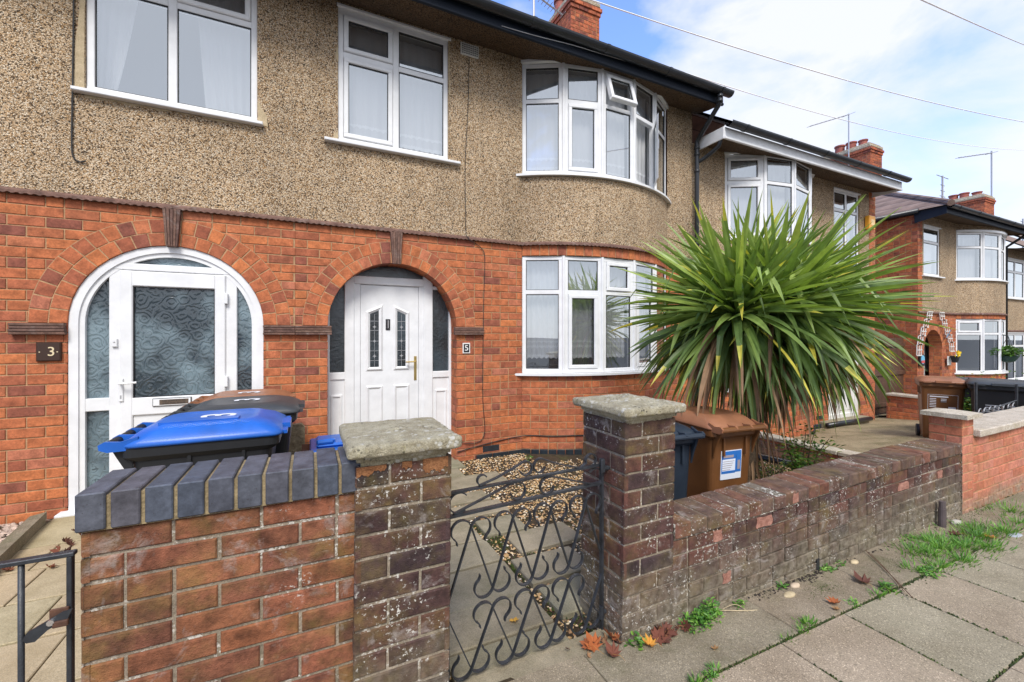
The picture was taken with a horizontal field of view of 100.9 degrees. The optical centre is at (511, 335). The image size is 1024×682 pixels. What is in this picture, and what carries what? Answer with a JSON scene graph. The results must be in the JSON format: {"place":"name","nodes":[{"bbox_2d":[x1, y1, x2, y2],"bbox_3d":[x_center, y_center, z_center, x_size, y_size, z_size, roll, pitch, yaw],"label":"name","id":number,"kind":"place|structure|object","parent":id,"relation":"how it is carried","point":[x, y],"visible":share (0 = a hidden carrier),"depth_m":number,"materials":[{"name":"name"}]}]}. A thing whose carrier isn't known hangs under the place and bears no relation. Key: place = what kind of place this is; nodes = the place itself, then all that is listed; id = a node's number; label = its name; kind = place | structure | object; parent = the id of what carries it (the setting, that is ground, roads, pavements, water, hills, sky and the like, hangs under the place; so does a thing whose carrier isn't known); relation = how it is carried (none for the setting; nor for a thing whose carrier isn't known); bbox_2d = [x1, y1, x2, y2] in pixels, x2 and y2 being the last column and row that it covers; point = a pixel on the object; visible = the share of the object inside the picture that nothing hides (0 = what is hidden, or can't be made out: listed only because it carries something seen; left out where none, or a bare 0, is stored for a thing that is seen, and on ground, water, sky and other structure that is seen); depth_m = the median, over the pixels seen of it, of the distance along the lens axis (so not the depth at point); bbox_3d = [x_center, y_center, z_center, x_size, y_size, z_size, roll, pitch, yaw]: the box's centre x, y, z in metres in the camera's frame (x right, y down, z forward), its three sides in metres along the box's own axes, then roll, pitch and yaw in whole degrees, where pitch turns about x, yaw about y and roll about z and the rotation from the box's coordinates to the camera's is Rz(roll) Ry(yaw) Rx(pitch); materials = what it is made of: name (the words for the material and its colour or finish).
{"place":"outdoors","nodes":[
{"label":"outdoors","id":0,"kind":"place"},
{"bbox_2d":[0,519,52,541],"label":"garden ground","id":1,"kind":"structure","parent":0,"point":[17,526],"depth_m":3.30,"materials":[{"name":"beige gravel"}]},
{"bbox_2d":[0,512,46,560],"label":"edging kerb","id":2,"kind":"structure","parent":1,"relation":"on","point":[15,541],"depth_m":2.97,"materials":[{"name":"concrete"}]},
{"bbox_2d":[0,0,294,524],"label":"terraced house","id":3,"kind":"structure","parent":1,"relation":"on","point":[154,234],"depth_m":3.68,"materials":[{"name":"red brick"}]},
{"bbox_2d":[36,342,61,361],"bbox_3d":[-3.775,0.130,3.443,0.150,0.156,0.026,0,0,-26],"label":"number plaque","id":4,"kind":"object","parent":3,"relation":"attached to","point":[48,351],"visible":1,"depth_m":3.44,"materials":[{"name":"brown stone"}]},
{"bbox_2d":[71,0,85,162],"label":"wall cable","id":5,"kind":"object","parent":3,"relation":"attached to","point":[72,84],"depth_m":3.50,"materials":[{"name":"black plastic"}]},
{"bbox_2d":[99,0,137,90],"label":"net curtain","id":6,"kind":"object","parent":3,"relation":"hanging from","point":[116,20],"visible":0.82,"depth_m":3.78,"materials":[{"name":"white fabric"}]},
{"bbox_2d":[70,0,262,126],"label":"window","id":7,"kind":"structure","parent":3,"relation":"in","point":[162,69],"depth_m":4.09,"materials":[{"name":"white plastic"}]},
{"bbox_2d":[117,270,227,468],"bbox_3d":[-3.040,0.435,3.821,0.792,2.010,0.141,0,0,-26],"label":"door","id":8,"kind":"structure","parent":3,"relation":"in","point":[173,325],"depth_m":3.81,"materials":[{"name":"white plastic"}]},
{"bbox_2d":[196,0,249,115],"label":"net curtain","id":9,"kind":"object","parent":3,"relation":"hanging from","point":[225,54],"visible":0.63,"depth_m":4.14,"materials":[{"name":"white fabric"}]},
{"bbox_2d":[75,446,359,681],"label":"garden wall","id":10,"kind":"structure","parent":1,"relation":"on","point":[237,569],"depth_m":1.32,"materials":[{"name":"brown brick"}]},
{"bbox_2d":[0,549,77,681],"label":"iron gate","id":11,"kind":"structure","parent":10,"relation":"attached to","point":[61,616],"depth_m":1.15,"materials":[{"name":"black metal"}]},
{"bbox_2d":[289,422,304,454],"bbox_3d":[-2.076,1.170,4.067,0.150,0.660,0.070,0,0,-26],"label":"timber offcut","id":12,"kind":"object","parent":1,"relation":"on","point":[297,439],"visible":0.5,"depth_m":4.04,"materials":[{"name":"brown wood"}]},
{"bbox_2d":[295,0,734,460],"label":"terraced house","id":13,"kind":"structure","parent":1,"relation":"on","point":[392,291],"depth_m":5.04,"materials":[{"name":"red brick"}]},
{"bbox_2d":[360,284,417,421],"bbox_3d":[-1.394,0.444,4.841,0.646,2.032,0.124,0,0,-26],"label":"door","id":14,"kind":"structure","parent":13,"relation":"in","point":[388,314],"depth_m":4.84,"materials":[{"name":"white plastic"}]},
{"bbox_2d":[324,2,460,165],"bbox_3d":[-1.456,-2.728,5.032,1.450,1.465,0.965,0,0,-26],"label":"window","id":15,"kind":"structure","parent":13,"relation":"in","point":[396,32],"depth_m":4.63,"materials":[{"name":"white plastic"}]},
{"bbox_2d":[349,26,440,91],"bbox_3d":[-1.359,-3.150,4.838,1.130,0.500,0.021,0,0,-26],"label":"roller blind","id":16,"kind":"object","parent":13,"relation":"hanging from","point":[418,58],"visible":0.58,"depth_m":4.89,"materials":[{"name":"white fabric"}]},
{"bbox_2d":[349,68,441,155],"bbox_3d":[-1.332,-2.515,4.782,1.130,0.770,0.025,0,0,-26],"label":"net curtain","id":17,"kind":"object","parent":13,"relation":"hanging from","point":[421,118],"visible":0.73,"depth_m":4.83,"materials":[{"name":"white fabric"}]},
{"bbox_2d":[462,75,484,443],"bbox_3d":[-0.456,-1.008,5.012,0.311,4.585,0.052,0,0,-26],"label":"wall cable","id":18,"kind":"object","parent":13,"relation":"attached to","point":[484,257],"depth_m":5.01,"materials":[{"name":"black"}]},
{"bbox_2d":[458,435,582,451],"bbox_3d":[0.855,1.306,5.430,3.134,0.120,0.342,0,0,-23],"label":"cable","id":19,"kind":"object","parent":13,"relation":"attached to","point":[519,436],"visible":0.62,"depth_m":5.28,"materials":[{"name":"black plastic"}]},
{"bbox_2d":[527,261,557,358],"bbox_3d":[0.395,-0.330,5.450,0.425,1.260,0.034,0,0,3],"label":"net curtain","id":20,"kind":"object","parent":13,"relation":"hanging from","point":[542,326],"visible":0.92,"depth_m":5.45,"materials":[{"name":"white fabric"}]},
{"bbox_2d":[527,74,557,170],"bbox_3d":[0.396,-2.750,5.460,0.425,1.260,0.022,0,0,3],"label":"net curtain","id":21,"kind":"object","parent":13,"relation":"hanging from","point":[542,137],"visible":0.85,"depth_m":5.46,"materials":[{"name":"white fabric"}]},
{"bbox_2d":[529,0,565,17],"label":"aerial","id":22,"kind":"object","parent":13,"relation":"attached to","point":[552,7],"visible":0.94,"depth_m":8.10,"materials":[{"name":"silver metal"}]},
{"bbox_2d":[502,26,620,59],"bbox_3d":[0.798,-3.445,5.047,2.001,0.098,0.026,0,0,-25],"label":"fascia cable","id":23,"kind":"object","parent":13,"relation":"attached to","point":[559,41],"visible":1,"depth_m":4.92,"materials":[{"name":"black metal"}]},
{"bbox_2d":[569,261,594,357],"bbox_3d":[0.880,-0.330,5.484,0.425,1.260,0.033,0,0,-11],"label":"net curtain","id":24,"kind":"object","parent":13,"relation":"hanging from","point":[581,275],"visible":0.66,"depth_m":5.49,"materials":[{"name":"white fabric"}]},
{"bbox_2d":[569,75,594,167],"bbox_3d":[0.878,-2.750,5.494,0.425,1.260,0.021,0,0,-11],"label":"net curtain","id":25,"kind":"object","parent":13,"relation":"hanging from","point":[581,88],"visible":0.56,"depth_m":5.51,"materials":[{"name":"white fabric"}]},
{"bbox_2d":[515,256,665,375],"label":"window","id":26,"kind":"structure","parent":13,"relation":"in","point":[600,364],"depth_m":5.41,"materials":[{"name":"white plastic"}]},
{"bbox_2d":[516,63,670,203],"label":"window","id":27,"kind":"structure","parent":13,"relation":"in","point":[642,105],"depth_m":5.42,"materials":[{"name":"white plastic"}]},
{"bbox_2d":[606,86,623,176],"bbox_3d":[1.336,-2.750,5.646,0.425,1.260,0.022,0,0,-26],"label":"net curtain","id":28,"kind":"object","parent":13,"relation":"hanging from","point":[615,144],"visible":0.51,"depth_m":5.66,"materials":[{"name":"white fabric"}]},
{"bbox_2d":[607,267,624,357],"bbox_3d":[1.341,-0.330,5.638,0.425,1.260,0.032,0,0,-26],"label":"net curtain","id":29,"kind":"object","parent":13,"relation":"hanging from","point":[615,342],"visible":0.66,"depth_m":5.66,"materials":[{"name":"white fabric"}]},
{"bbox_2d":[636,121,644,183],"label":"net curtain","id":30,"kind":"object","parent":13,"relation":"hanging from","point":[640,153],"visible":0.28,"depth_m":5.97,"materials":[{"name":"white fabric"}]},
{"bbox_2d":[647,128,648,185],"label":"net curtain","id":31,"kind":"object","parent":13,"relation":"hanging from","point":[648,156],"visible":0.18,"depth_m":6.12,"materials":[{"name":"white fabric"}]},
{"bbox_2d":[688,73,1015,149],"bbox_3d":[11.254,-5.825,11.506,20.363,2.445,0.014,0,0,-26],"label":"overhead wire","id":32,"kind":"object","parent":13,"relation":"attached to","point":[835,117],"visible":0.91,"depth_m":9.40,"materials":[{"name":"white"}]},
{"bbox_2d":[0,516,80,681],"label":"garden path","id":33,"kind":"structure","parent":0,"point":[45,594],"depth_m":2.30,"materials":[{"name":"beige concrete"}]},
{"bbox_2d":[97,408,291,470],"bbox_3d":[-1.776,0.981,2.498,0.833,1.036,0.582,0,0,-26],"label":"wheeled bin","id":34,"kind":"object","parent":33,"relation":"on","point":[198,436],"visible":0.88,"depth_m":2.28,"materials":[{"name":"blue plastic"}]},
{"bbox_2d":[161,395,304,453],"bbox_3d":[-1.958,0.972,3.076,0.808,1.013,0.582,0,0,-26],"label":"wheeled bin","id":35,"kind":"object","parent":33,"relation":"on","point":[292,407],"visible":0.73,"depth_m":2.98,"materials":[{"name":"black plastic"}]},
{"bbox_2d":[183,389,295,406],"bbox_3d":[-2.244,0.987,3.560,0.750,1.022,0.582,0,0,-26],"label":"wheeled bin","id":36,"kind":"object","parent":33,"relation":"on","point":[239,393],"visible":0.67,"depth_m":3.52,"materials":[{"name":"brown plastic"}]},
{"bbox_2d":[450,459,582,681],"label":"garden path","id":37,"kind":"structure","parent":0,"point":[465,600],"depth_m":2.48,"materials":[{"name":"beige concrete"}]},
{"bbox_2d":[450,453,790,681],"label":"gravel","id":38,"kind":"structure","parent":0,"point":[506,554],"depth_m":4.00,"materials":[{"name":"beige gravel"}]},
{"bbox_2d":[301,434,342,451],"bbox_3d":[-1.501,1.151,3.572,0.500,0.639,0.460,0,0,-26],"label":"recycling caddy","id":39,"kind":"object","parent":38,"relation":"on","point":[325,441],"visible":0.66,"depth_m":3.44,"materials":[{"name":"blue plastic"}]},
{"bbox_2d":[339,417,461,681],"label":"gate pillar","id":40,"kind":"structure","parent":38,"relation":"on","point":[402,555],"depth_m":1.52,"materials":[{"name":"brown brick"}]},
{"bbox_2d":[572,393,685,641],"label":"gate pillar","id":41,"kind":"structure","parent":38,"relation":"on","point":[629,438],"depth_m":2.04,"materials":[{"name":"brown brick"}]},
{"bbox_2d":[448,453,609,681],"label":"iron gate","id":42,"kind":"structure","parent":41,"relation":"attached to","point":[602,469],"depth_m":1.89,"materials":[{"name":"black metal"}]},
{"bbox_2d":[673,422,704,499],"bbox_3d":[1.020,1.096,3.189,0.501,0.905,0.668,0,0,-20],"label":"wheeled bin","id":43,"kind":"object","parent":38,"relation":"on","point":[686,439],"visible":0.18,"depth_m":3.01,"materials":[{"name":"blue plastic"}]},
{"bbox_2d":[673,406,766,496],"bbox_3d":[1.597,1.087,3.432,0.466,0.962,0.700,0,0,-20],"label":"wheeled bin","id":44,"kind":"object","parent":38,"relation":"on","point":[721,456],"visible":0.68,"depth_m":3.21,"materials":[{"name":"brown plastic"}]},
{"bbox_2d":[756,458,791,478],"bbox_3d":[2.628,1.423,4.316,0.650,0.323,0.503,0,0,15],"label":"shrub","id":45,"kind":"object","parent":38,"relation":"on","point":[777,467],"visible":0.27,"depth_m":4.37,"materials":[{"name":"green plant"}]},
{"bbox_2d":[758,454,805,466],"bbox_3d":[3.013,1.425,4.748,0.110,0.118,1.414,0,0,-42],"label":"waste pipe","id":46,"kind":"object","parent":38,"relation":"on","point":[764,457],"visible":0.16,"depth_m":4.79,"materials":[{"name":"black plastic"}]},
{"bbox_2d":[610,185,956,482],"bbox_3d":[2.314,0.508,3.933,3.112,3.446,2.507,0,0,-26],"label":"cordyline palm","id":47,"kind":"object","parent":38,"relation":"on","point":[769,325],"visible":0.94,"depth_m":3.40,"materials":[{"name":"green plant"}]},
{"bbox_2d":[773,423,843,470],"bbox_3d":[2.681,1.176,3.829,0.540,0.737,0.566,0,0,28],"label":"shrub","id":48,"kind":"object","parent":38,"relation":"on","point":[798,462],"visible":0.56,"depth_m":3.82,"materials":[{"name":"green plant"}]},
{"bbox_2d":[758,431,860,464],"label":"garden wall","id":49,"kind":"structure","parent":38,"relation":"on","point":[833,452],"depth_m":5.12,"materials":[{"name":"brick"}]},
{"bbox_2d":[671,438,962,621],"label":"garden wall","id":50,"kind":"structure","parent":38,"relation":"on","point":[730,543],"depth_m":2.60,"materials":[{"name":"brown brick"}]},
{"bbox_2d":[920,408,982,513],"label":"gate pillar","id":51,"kind":"structure","parent":38,"relation":"on","point":[951,425],"depth_m":3.60,"materials":[{"name":"brick"}]},
{"bbox_2d":[499,675,1000,681],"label":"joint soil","id":52,"kind":"structure","parent":0,"point":[508,679],"depth_m":1.75,"materials":[{"name":"brown soil"}]},
{"bbox_2d":[456,629,616,681],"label":"threshold slab","id":53,"kind":"structure","parent":52,"relation":"on","point":[536,661],"depth_m":1.86,"materials":[{"name":"grey concrete"}]},
{"bbox_2d":[959,406,1023,509],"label":"garden wall","id":54,"kind":"structure","parent":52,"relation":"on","point":[998,454],"depth_m":3.89,"materials":[{"name":"brick"}]},
{"bbox_2d":[492,0,1023,247],"label":"sky","id":55,"kind":"structure","parent":0,"point":[918,49],"materials":[{"name":"blue"}]},
{"bbox_2d":[509,491,1023,681],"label":"verge strip","id":56,"kind":"object","parent":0,"point":[733,636],"visible":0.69,"depth_m":2.11,"materials":[{"name":"concrete"}]},
{"bbox_2d":[584,631,602,651],"bbox_3d":[0.371,1.392,1.923,0.088,0.060,0.078,0,0,4],"label":"fallen leaf","id":57,"kind":"object","parent":56,"relation":"on","point":[594,646],"visible":1,"depth_m":1.94,"materials":[{"name":"orange plant"}]},
{"bbox_2d":[605,640,621,656],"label":"fallen leaf","id":58,"kind":"object","parent":56,"relation":"on","point":[613,650],"visible":1,"depth_m":1.89,"materials":[{"name":"brown plant"}]},
{"bbox_2d":[624,630,646,650],"bbox_3d":[0.570,1.398,1.948,0.100,0.079,0.090,0,0,18],"label":"weed","id":59,"kind":"object","parent":56,"relation":"on","point":[639,640],"visible":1,"depth_m":1.94,"materials":[{"name":"green plant"}]},
{"bbox_2d":[640,633,660,645],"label":"fallen leaf","id":60,"kind":"object","parent":56,"relation":"on","point":[649,641],"visible":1,"depth_m":1.95,"materials":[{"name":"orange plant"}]},
{"bbox_2d":[651,626,666,644],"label":"fallen leaf","id":61,"kind":"object","parent":56,"relation":"on","point":[657,636],"visible":0.98,"depth_m":1.97,"materials":[{"name":"brown plant"}]},
{"bbox_2d":[660,621,677,639],"bbox_3d":[0.738,1.398,2.003,0.085,0.045,0.070,0,0,-26],"label":"fallen leaf","id":62,"kind":"object","parent":56,"relation":"on","point":[670,632],"visible":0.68,"depth_m":2.01,"materials":[{"name":"brown plant"}]},
{"bbox_2d":[678,608,713,633],"bbox_3d":[0.906,1.398,2.085,0.200,0.090,0.139,0,0,-26],"label":"weed","id":63,"kind":"object","parent":56,"relation":"on","point":[698,612],"visible":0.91,"depth_m":2.08,"materials":[{"name":"green plant"}]},
{"bbox_2d":[696,597,724,622],"bbox_3d":[1.006,1.386,2.148,0.160,0.121,0.121,0,0,-26],"label":"weed","id":64,"kind":"object","parent":56,"relation":"on","point":[712,610],"visible":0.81,"depth_m":2.14,"materials":[{"name":"green plant"}]},
{"bbox_2d":[473,494,1023,681],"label":"moss","id":65,"kind":"object","parent":56,"relation":"on","point":[1016,660],"visible":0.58,"depth_m":2.27,"materials":[{"name":"green plant"}]},
{"bbox_2d":[686,585,902,681],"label":"grass","id":66,"kind":"structure","parent":56,"relation":"on","point":[803,621],"depth_m":2.09,"materials":[{"name":"green plant"}]},
{"bbox_2d":[642,518,960,636],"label":"soil crumbs","id":67,"kind":"object","parent":56,"relation":"on","point":[803,578],"visible":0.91,"depth_m":2.51,"materials":[{"name":"brown soil"}]},
{"bbox_2d":[854,570,872,586],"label":"fallen leaf","id":68,"kind":"object","parent":56,"relation":"on","point":[864,579],"visible":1,"depth_m":2.50,"materials":[{"name":"brown plant"}]},
{"bbox_2d":[877,578,897,592],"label":"weed","id":69,"kind":"object","parent":56,"relation":"on","point":[886,584],"visible":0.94,"depth_m":2.42,"materials":[{"name":"green plant"}]},
{"bbox_2d":[938,500,946,527],"bbox_3d":[3.341,1.393,3.280,0.048,0.215,0.048,0,0,-26],"label":"pipe stub","id":70,"kind":"object","parent":56,"relation":"on","point":[942,516],"visible":0.83,"depth_m":3.26,"materials":[{"name":"grey plastic"}]},
{"bbox_2d":[881,498,1023,577],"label":"grass","id":71,"kind":"structure","parent":56,"relation":"on","point":[964,543],"depth_m":2.98,"materials":[{"name":"green plant"}]},
{"bbox_2d":[591,0,1023,121],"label":"overhead wire","id":72,"kind":"object","parent":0,"point":[785,62],"visible":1,"depth_m":7.02,"materials":[{"name":"white"}]},
{"bbox_2d":[794,413,928,452],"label":"driveway","id":73,"kind":"structure","parent":0,"point":[878,432],"depth_m":7.09,"materials":[{"name":"concrete"}]},
{"bbox_2d":[649,104,911,437],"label":"terraced house","id":74,"kind":"structure","parent":73,"relation":"on","point":[832,186],"depth_m":7.22,"materials":[{"name":"red brick"}]},
{"bbox_2d":[731,162,755,232],"bbox_3d":[3.825,-2.270,7.082,0.525,1.260,0.020,0,0,3],"label":"net curtain","id":75,"kind":"object","parent":74,"relation":"hanging from","point":[742,195],"visible":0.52,"depth_m":7.08,"materials":[{"name":"white fabric"}]},
{"bbox_2d":[725,154,813,246],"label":"window","id":76,"kind":"structure","parent":74,"relation":"in","point":[799,185],"depth_m":6.96,"materials":[{"name":"white plastic"}]},
{"bbox_2d":[768,164,784,235],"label":"net curtain","id":77,"kind":"object","parent":74,"relation":"hanging from","point":[776,173],"visible":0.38,"depth_m":7.17,"materials":[{"name":"white fabric"}]},
{"bbox_2d":[786,167,788,236],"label":"net curtain","id":78,"kind":"object","parent":74,"relation":"hanging from","point":[787,180],"visible":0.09,"depth_m":7.26,"materials":[{"name":"white fabric"}]},
{"bbox_2d":[828,360,857,419],"bbox_3d":[6.628,0.725,8.523,1.120,1.950,0.094,0,0,-26],"label":"door","id":79,"kind":"structure","parent":74,"relation":"in","point":[847,410],"depth_m":8.56,"materials":[{"name":"white paint"}]},
{"bbox_2d":[834,187,860,265],"bbox_3d":[6.724,-2.140,8.519,0.950,1.560,0.095,0,0,-26],"label":"window","id":80,"kind":"structure","parent":74,"relation":"in","point":[844,199],"depth_m":8.52,"materials":[{"name":"white plastic"}]},
{"bbox_2d":[865,215,874,229],"bbox_3d":[7.428,-2.340,8.762,0.230,0.280,0.092,0,0,-26],"label":"alarm box","id":81,"kind":"object","parent":74,"relation":"attached to","point":[869,219],"visible":0.75,"depth_m":8.71,"materials":[{"name":"yellow plastic"}]},
{"bbox_2d":[885,392,918,419],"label":"garden wall","id":82,"kind":"structure","parent":73,"relation":"on","point":[902,406],"depth_m":8.85,"materials":[{"name":"red brick"}]},
{"bbox_2d":[914,376,967,437],"bbox_3d":[6.595,1.127,6.516,0.536,0.984,0.708,0,0,38],"label":"wheeled bin","id":83,"kind":"object","parent":73,"relation":"on","point":[947,392],"visible":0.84,"depth_m":6.35,"materials":[{"name":"brown plastic"}]},
{"bbox_2d":[949,376,973,410],"bbox_3d":[7.373,1.193,6.867,0.582,1.012,0.833,0,0,40],"label":"wheeled bin","id":84,"kind":"object","parent":73,"relation":"on","point":[966,390],"visible":0.06,"depth_m":6.65,"materials":[{"name":"black plastic"}]},
{"bbox_2d":[966,377,1023,413],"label":"wheeled bin","id":85,"kind":"object","parent":73,"relation":"on","point":[992,392],"visible":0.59,"depth_m":5.63,"materials":[{"name":"black plastic"}]},
{"bbox_2d":[974,382,1017,413],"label":"iron gate","id":86,"kind":"structure","parent":73,"relation":"on","point":[1015,401],"depth_m":4.88,"materials":[{"name":"grey metal"}]},
{"bbox_2d":[704,529,1023,681],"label":"pavement","id":87,"kind":"structure","parent":0,"point":[845,647],"depth_m":2.02,"materials":[{"name":"concrete"}]},
{"bbox_2d":[700,666,719,681],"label":"weed","id":88,"kind":"object","parent":87,"relation":"on","point":[713,675],"visible":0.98,"depth_m":1.77,"materials":[{"name":"green plant"}]},
{"bbox_2d":[915,562,946,579],"bbox_3d":[2.581,1.448,2.604,0.148,0.061,0.178,0,0,30],"label":"weed","id":89,"kind":"object","parent":87,"relation":"on","point":[929,570],"visible":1,"depth_m":2.60,"materials":[{"name":"green plant"}]},
{"bbox_2d":[921,0,1023,44],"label":"overhead wire","id":90,"kind":"object","parent":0,"point":[967,20],"visible":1,"depth_m":5.99,"materials":[{"name":"white"}]},
{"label":"far gardens","id":91,"kind":"structure","parent":0,"visible":0},
{"bbox_2d":[823,139,1023,415],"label":"terraced house","id":92,"kind":"structure","parent":91,"relation":"on","point":[976,312],"depth_m":10.48,"materials":[{"name":"red brick"}]},
{"bbox_2d":[875,338,904,413],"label":"side gate","id":93,"kind":"structure","parent":92,"relation":"attached to","point":[899,371],"depth_m":9.69,"materials":[{"name":"brown wood"}]},
{"bbox_2d":[922,224,944,278],"bbox_3d":[9.989,-1.998,10.059,1.030,1.225,0.140,0,0,-26],"label":"window","id":94,"kind":"structure","parent":92,"relation":"in","point":[930,233],"depth_m":10.09,"materials":[{"name":"white plastic"}]},
{"bbox_2d":[916,311,954,355],"bbox_3d":[10.056,-0.055,10.000,1.890,1.030,0.046,0,0,-26],"label":"trellis","id":95,"kind":"object","parent":92,"relation":"attached to","point":[947,331],"visible":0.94,"depth_m":9.91,"materials":[{"name":"white paint"}]},
{"bbox_2d":[947,350,961,364],"bbox_3d":[10.758,0.534,10.260,0.280,0.373,0.192,0,0,-26],"label":"wall planter","id":96,"kind":"object","parent":92,"relation":"attached to","point":[954,359],"visible":1,"depth_m":10.23,"materials":[{"name":"white paint"}]},
{"bbox_2d":[958,237,974,276],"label":"net curtain","id":97,"kind":"object","parent":92,"relation":"hanging from","point":[966,262],"visible":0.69,"depth_m":10.76,"materials":[{"name":"white fabric"}]},
{"bbox_2d":[925,319,1008,373],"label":"window","id":98,"kind":"structure","parent":92,"relation":"in","point":[978,340],"depth_m":10.77,"materials":[{"name":"white plastic"}]},
{"bbox_2d":[955,232,1008,283],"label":"window","id":99,"kind":"structure","parent":92,"relation":"in","point":[991,247],"depth_m":10.70,"materials":[{"name":"white plastic"}]},
{"bbox_2d":[997,334,1023,362],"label":"hanging basket","id":100,"kind":"object","parent":92,"relation":"hanging from","point":[1009,353],"visible":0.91,"depth_m":10.81,"materials":[{"name":"green"}]},
{"bbox_2d":[884,191,1023,379],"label":"terraced house","id":101,"kind":"structure","parent":91,"relation":"on","point":[980,201],"depth_m":12.43,"materials":[{"name":"red brick"}]},
{"bbox_2d":[955,151,997,195],"bbox_3d":[20.026,-6.845,18.244,3.365,2.890,0.400,0,0,-26],"label":"aerial","id":102,"kind":"object","parent":101,"relation":"attached to","point":[992,152],"visible":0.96,"depth_m":18.93,"materials":[{"name":"silver metal"}]},
{"bbox_2d":[990,332,1023,379],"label":"window","id":103,"kind":"structure","parent":101,"relation":"in","point":[1016,338],"depth_m":12.40,"materials":[{"name":"white plastic"}]},
{"bbox_2d":[1008,257,1023,300],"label":"window","id":104,"kind":"structure","parent":101,"relation":"in","point":[1015,266],"depth_m":12.36,"materials":[{"name":"white plastic"}]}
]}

